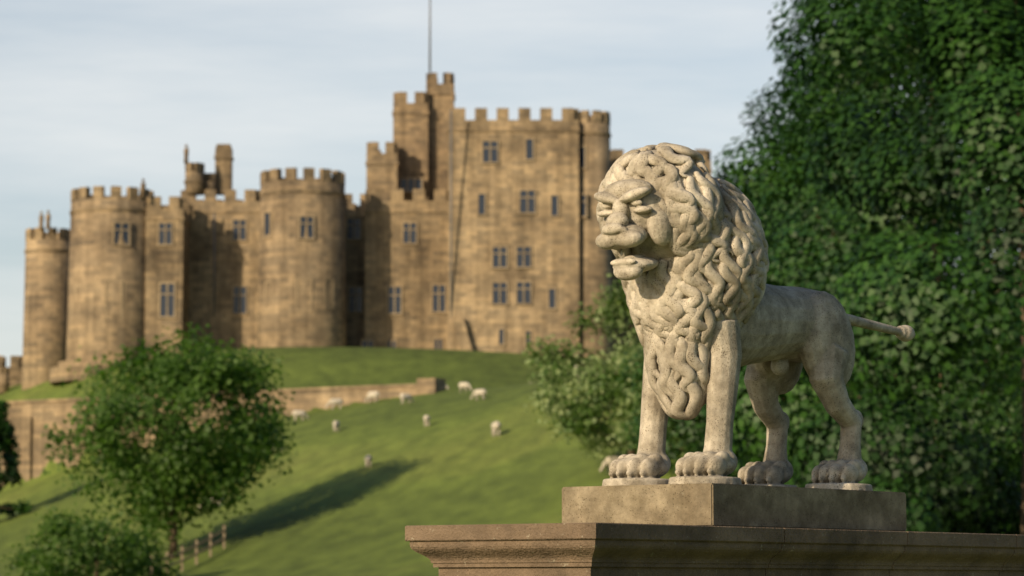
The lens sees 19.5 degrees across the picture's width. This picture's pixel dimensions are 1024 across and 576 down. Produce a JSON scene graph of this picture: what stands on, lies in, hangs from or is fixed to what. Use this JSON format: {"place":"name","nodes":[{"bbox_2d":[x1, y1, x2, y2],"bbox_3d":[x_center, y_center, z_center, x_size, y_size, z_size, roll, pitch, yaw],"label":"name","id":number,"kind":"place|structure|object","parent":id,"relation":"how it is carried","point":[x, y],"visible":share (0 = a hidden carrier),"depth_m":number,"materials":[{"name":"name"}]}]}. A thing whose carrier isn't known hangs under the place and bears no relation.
{"place":"outdoors","nodes":[
{"label":"outdoors","id":0,"kind":"place"},
{"bbox_2d":[0,0,1019,366],"label":"sky","id":1,"kind":"structure","parent":0,"point":[106,93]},
{"bbox_2d":[0,345,1021,575],"bbox_3d":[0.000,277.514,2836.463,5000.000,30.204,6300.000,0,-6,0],"label":"terrain","id":2,"kind":"structure","parent":0,"point":[331,505],"depth_m":178.47,"materials":[{"name":"green plant"}]},
{"bbox_2d":[0,400,33,515],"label":"yew","id":3,"kind":"object","parent":2,"relation":"on","point":[9,455],"depth_m":215.40,"materials":[{"name":"green plant"}]},
{"bbox_2d":[2,505,184,575],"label":"bush","id":4,"kind":"object","parent":2,"relation":"on","point":[127,549],"depth_m":123.70,"materials":[{"name":"green plant"}]},
{"bbox_2d":[41,322,297,558],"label":"pasture tree","id":5,"kind":"object","parent":2,"relation":"on","point":[174,476],"depth_m":164.59,"materials":[{"name":"green plant"}]},
{"bbox_2d":[150,525,224,573],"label":"pasture fence","id":6,"kind":"object","parent":2,"relation":"on","point":[209,547],"visible":0.71,"depth_m":159.95,"materials":[{"name":"brown wood"}]},
{"bbox_2d":[0,378,445,485],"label":"terrace retaining wall","id":7,"kind":"structure","parent":2,"relation":"on","point":[30,418],"depth_m":239.39,"materials":[{"name":"stone"}]},
{"bbox_2d":[0,73,711,393],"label":"castle keep","id":8,"kind":"structure","parent":2,"relation":"on","point":[571,260],"depth_m":284.43,"materials":[{"name":"brown stone"}]},
{"bbox_2d":[39,144,188,230],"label":"rooftop statues","id":9,"kind":"object","parent":8,"relation":"on","point":[143,188],"visible":1,"depth_m":290.08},
{"bbox_2d":[74,138,587,348],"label":"windows","id":10,"kind":"structure","parent":8,"relation":"attached to","point":[499,254],"depth_m":284.23,"materials":[{"name":"grey glass"}]},
{"bbox_2d":[213,0,451,316],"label":"flagpole and drainpipes","id":11,"kind":"object","parent":8,"relation":"attached to","point":[450,192],"visible":0.79,"depth_m":282.76,"materials":[{"name":"grey metal"}]},
{"bbox_2d":[199,365,618,507],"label":"sheep flock","id":12,"kind":"object","parent":2,"relation":"on","point":[495,426],"visible":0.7,"depth_m":205.13,"materials":[{"name":"white fur"}]},
{"bbox_2d":[522,274,675,458],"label":"hawthorn bush","id":13,"kind":"object","parent":2,"relation":"on","point":[594,393],"depth_m":149.72,"materials":[{"name":"green plant"}]},
{"bbox_2d":[602,365,763,463],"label":"hawthorn bush","id":14,"kind":"object","parent":2,"relation":"on","point":[626,417],"depth_m":141.73,"materials":[{"name":"green plant"}]},
{"bbox_2d":[671,173,811,460],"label":"riverbank tree","id":15,"kind":"object","parent":2,"relation":"on","point":[676,452],"depth_m":148.66,"materials":[{"name":"green plant"}]},
{"bbox_2d":[617,74,1021,476],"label":"riverbank tree","id":16,"kind":"object","parent":2,"relation":"on","point":[696,436],"depth_m":133.47,"materials":[{"name":"green plant"}]},
{"bbox_2d":[667,0,1023,534],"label":"riverbank tree","id":17,"kind":"object","parent":2,"relation":"on","point":[943,500],"depth_m":76.97,"materials":[{"name":"green plant"}]},
{"bbox_2d":[713,0,1022,533],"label":"riverbank tree","id":18,"kind":"object","parent":2,"relation":"on","point":[763,194],"depth_m":103.40,"materials":[{"name":"green plant"}]},
{"bbox_2d":[726,0,1019,453],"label":"riverbank tree","id":19,"kind":"object","parent":2,"relation":"on","point":[810,208],"depth_m":126.72,"materials":[{"name":"green plant"}]},
{"bbox_2d":[760,0,1018,411],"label":"riverbank tree","id":20,"kind":"object","parent":2,"relation":"on","point":[802,47],"depth_m":151.33,"materials":[{"name":"green plant"}]},
{"bbox_2d":[405,523,1023,575],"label":"bridge pier cornice","id":21,"kind":"structure","parent":0,"point":[582,549],"depth_m":12.26,"materials":[{"name":"stone"}]},
{"bbox_2d":[562,483,905,530],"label":"statue plinth","id":22,"kind":"structure","parent":21,"relation":"on","point":[715,504],"depth_m":12.78,"materials":[{"name":"beige stone"}]},
{"bbox_2d":[594,142,914,490],"bbox_3d":[1.194,0.178,13.565,0.668,1.486,2.489,-4,-7,38],"label":"lion statue","id":23,"kind":"object","parent":22,"relation":"on","point":[681,236],"visible":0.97,"depth_m":12.86,"materials":[{"name":"beige stone"}]}
]}

